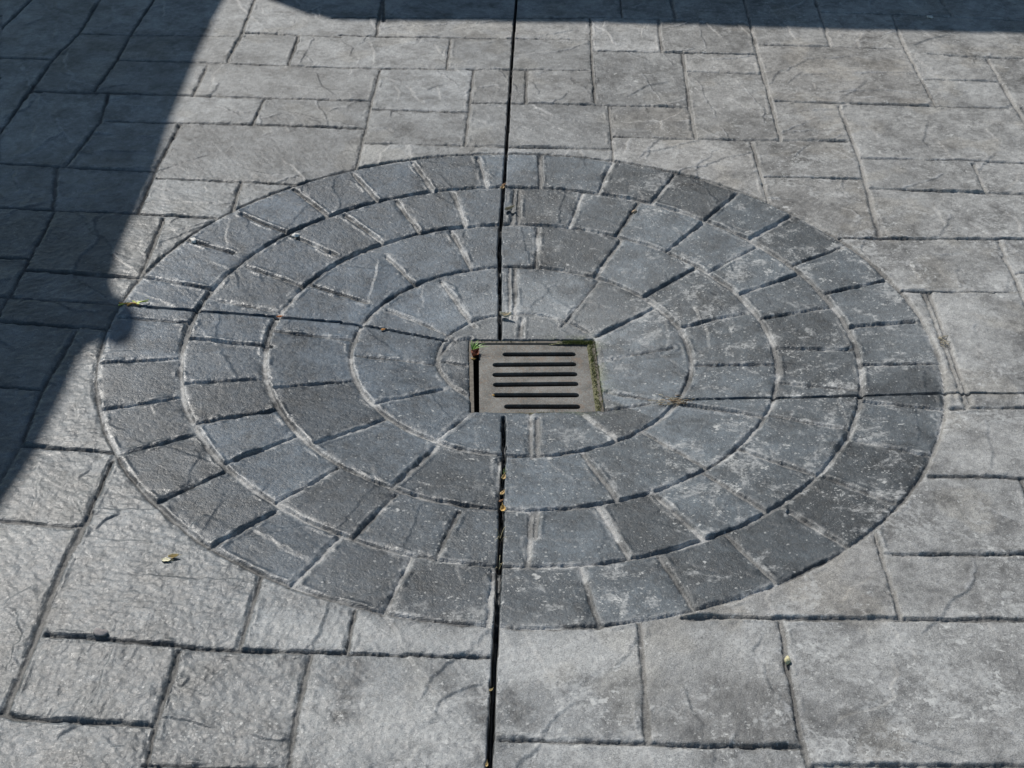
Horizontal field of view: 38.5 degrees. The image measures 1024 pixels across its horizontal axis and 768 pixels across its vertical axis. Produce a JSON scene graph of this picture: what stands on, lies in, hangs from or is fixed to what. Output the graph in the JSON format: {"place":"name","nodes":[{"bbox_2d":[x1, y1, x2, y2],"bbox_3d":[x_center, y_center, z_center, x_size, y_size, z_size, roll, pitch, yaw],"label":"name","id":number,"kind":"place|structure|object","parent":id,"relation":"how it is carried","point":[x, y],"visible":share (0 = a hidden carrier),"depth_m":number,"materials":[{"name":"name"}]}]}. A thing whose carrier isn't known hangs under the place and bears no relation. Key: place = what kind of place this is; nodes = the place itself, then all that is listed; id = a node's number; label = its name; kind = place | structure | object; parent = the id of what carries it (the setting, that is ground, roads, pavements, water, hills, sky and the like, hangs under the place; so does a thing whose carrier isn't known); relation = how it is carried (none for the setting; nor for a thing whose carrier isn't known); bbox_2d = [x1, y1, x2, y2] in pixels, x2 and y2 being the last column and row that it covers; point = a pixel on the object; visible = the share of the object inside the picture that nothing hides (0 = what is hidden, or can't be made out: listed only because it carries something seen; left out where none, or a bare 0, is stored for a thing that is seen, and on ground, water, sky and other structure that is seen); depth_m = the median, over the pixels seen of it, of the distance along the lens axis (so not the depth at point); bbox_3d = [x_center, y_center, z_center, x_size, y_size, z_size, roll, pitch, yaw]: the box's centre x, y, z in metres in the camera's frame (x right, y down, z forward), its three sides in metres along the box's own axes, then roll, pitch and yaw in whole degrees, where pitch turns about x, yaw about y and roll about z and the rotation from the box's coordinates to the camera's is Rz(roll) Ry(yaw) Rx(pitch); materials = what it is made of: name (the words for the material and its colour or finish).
{"place":"outdoors","nodes":[
{"label":"outdoors","id":0,"kind":"place"},
{"bbox_2d":[0,0,1023,767],"bbox_3d":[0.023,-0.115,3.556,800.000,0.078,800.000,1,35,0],"label":"paving","id":1,"kind":"structure","parent":0,"point":[142,138],"depth_m":3.52,"materials":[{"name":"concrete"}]},
{"bbox_2d":[93,628,108,636],"bbox_3d":[-0.756,0.457,2.693,0.029,0.010,0.020,15,37,19],"label":"pebble","id":2,"kind":"object","parent":1,"relation":"on","point":[100,632],"visible":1,"depth_m":2.69,"materials":[{"name":"stone"}]},
{"bbox_2d":[168,554,178,557],"bbox_3d":[-0.660,0.337,2.869,0.026,0.010,0.010,2,35,1],"label":"dry leaf","id":3,"kind":"object","parent":1,"relation":"on","point":[172,555],"visible":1,"depth_m":2.87,"materials":[{"name":"beige plant"}]},
{"bbox_2d":[784,656,790,664],"bbox_3d":[0.501,0.503,2.672,0.011,0.012,0.019,0,35,-3],"label":"pebble","id":4,"kind":"object","parent":1,"relation":"on","point":[787,660],"visible":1,"depth_m":2.67,"materials":[{"name":"stone"}]},
{"bbox_2d":[97,154,944,641],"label":"circular paving","id":5,"kind":"structure","parent":0,"point":[325,436],"depth_m":3.40,"materials":[{"name":"grey stone"}]},
{"bbox_2d":[118,299,148,305],"bbox_3d":[-0.939,-0.201,3.639,0.075,0.008,0.024,-6,36,-10],"label":"seed sprig","id":6,"kind":"object","parent":5,"relation":"on","point":[128,304],"visible":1,"depth_m":3.64,"materials":[{"name":"yellow plant"}]},
{"bbox_2d":[500,503,505,511],"bbox_3d":[-0.021,0.258,3.065,0.012,0.009,0.021,-16,38,-23],"label":"leaf fragment","id":7,"kind":"object","parent":5,"relation":"on","point":[503,508],"visible":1,"depth_m":3.07,"materials":[{"name":"yellow plant"}]},
{"bbox_2d":[500,311,514,316],"bbox_3d":[-0.013,-0.176,3.735,0.037,0.021,0.015,15,37,19],"label":"curled petal","id":8,"kind":"object","parent":5,"relation":"on","point":[505,314],"visible":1,"depth_m":3.74,"materials":[{"name":"beige plant"}]},
{"bbox_2d":[469,341,603,414],"bbox_3d":[0.050,0.177,3.674,0.314,0.476,0.314,0,35,-2],"label":"floor drain","id":9,"kind":"object","parent":5,"relation":"in","point":[527,377],"visible":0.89,"depth_m":3.56,"materials":[{"name":"metal"}]},
{"bbox_2d":[471,348,478,355],"bbox_3d":[-0.089,-0.079,3.612,0.022,0.018,0.044,30,24,11],"label":"brown leaf","id":10,"kind":"object","parent":9,"relation":"on","point":[474,352],"visible":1,"depth_m":3.61,"materials":[{"name":"brown plant"}]},
{"bbox_2d":[470,340,487,349],"bbox_3d":[-0.079,-0.094,3.629,0.052,0.016,0.040,1,35,0],"label":"grass sprig","id":11,"kind":"object","parent":9,"relation":"on","point":[472,347],"depth_m":3.62,"materials":[{"name":"green plant"}]},
{"bbox_2d":[481,340,604,413],"bbox_3d":[0.065,-0.019,3.538,0.312,0.013,0.318,0,35,-2],"label":"moss","id":12,"kind":"object","parent":9,"relation":"on","point":[593,375],"visible":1,"depth_m":3.58,"materials":[{"name":"green plant"}]},
{"bbox_2d":[648,394,694,405],"bbox_3d":[0.384,0.037,3.428,0.131,0.007,0.047,1,35,0],"label":"dry grass tuft","id":13,"kind":"object","parent":5,"relation":"on","point":[675,401],"visible":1,"depth_m":3.42,"materials":[{"name":"plant"}]},
{"bbox_2d":[938,335,949,347],"bbox_3d":[1.054,-0.104,3.570,0.034,0.003,0.056,1,35,0],"label":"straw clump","id":14,"kind":"object","parent":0,"point":[941,338],"visible":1,"depth_m":3.57,"materials":[{"name":"beige plant"}]}
]}

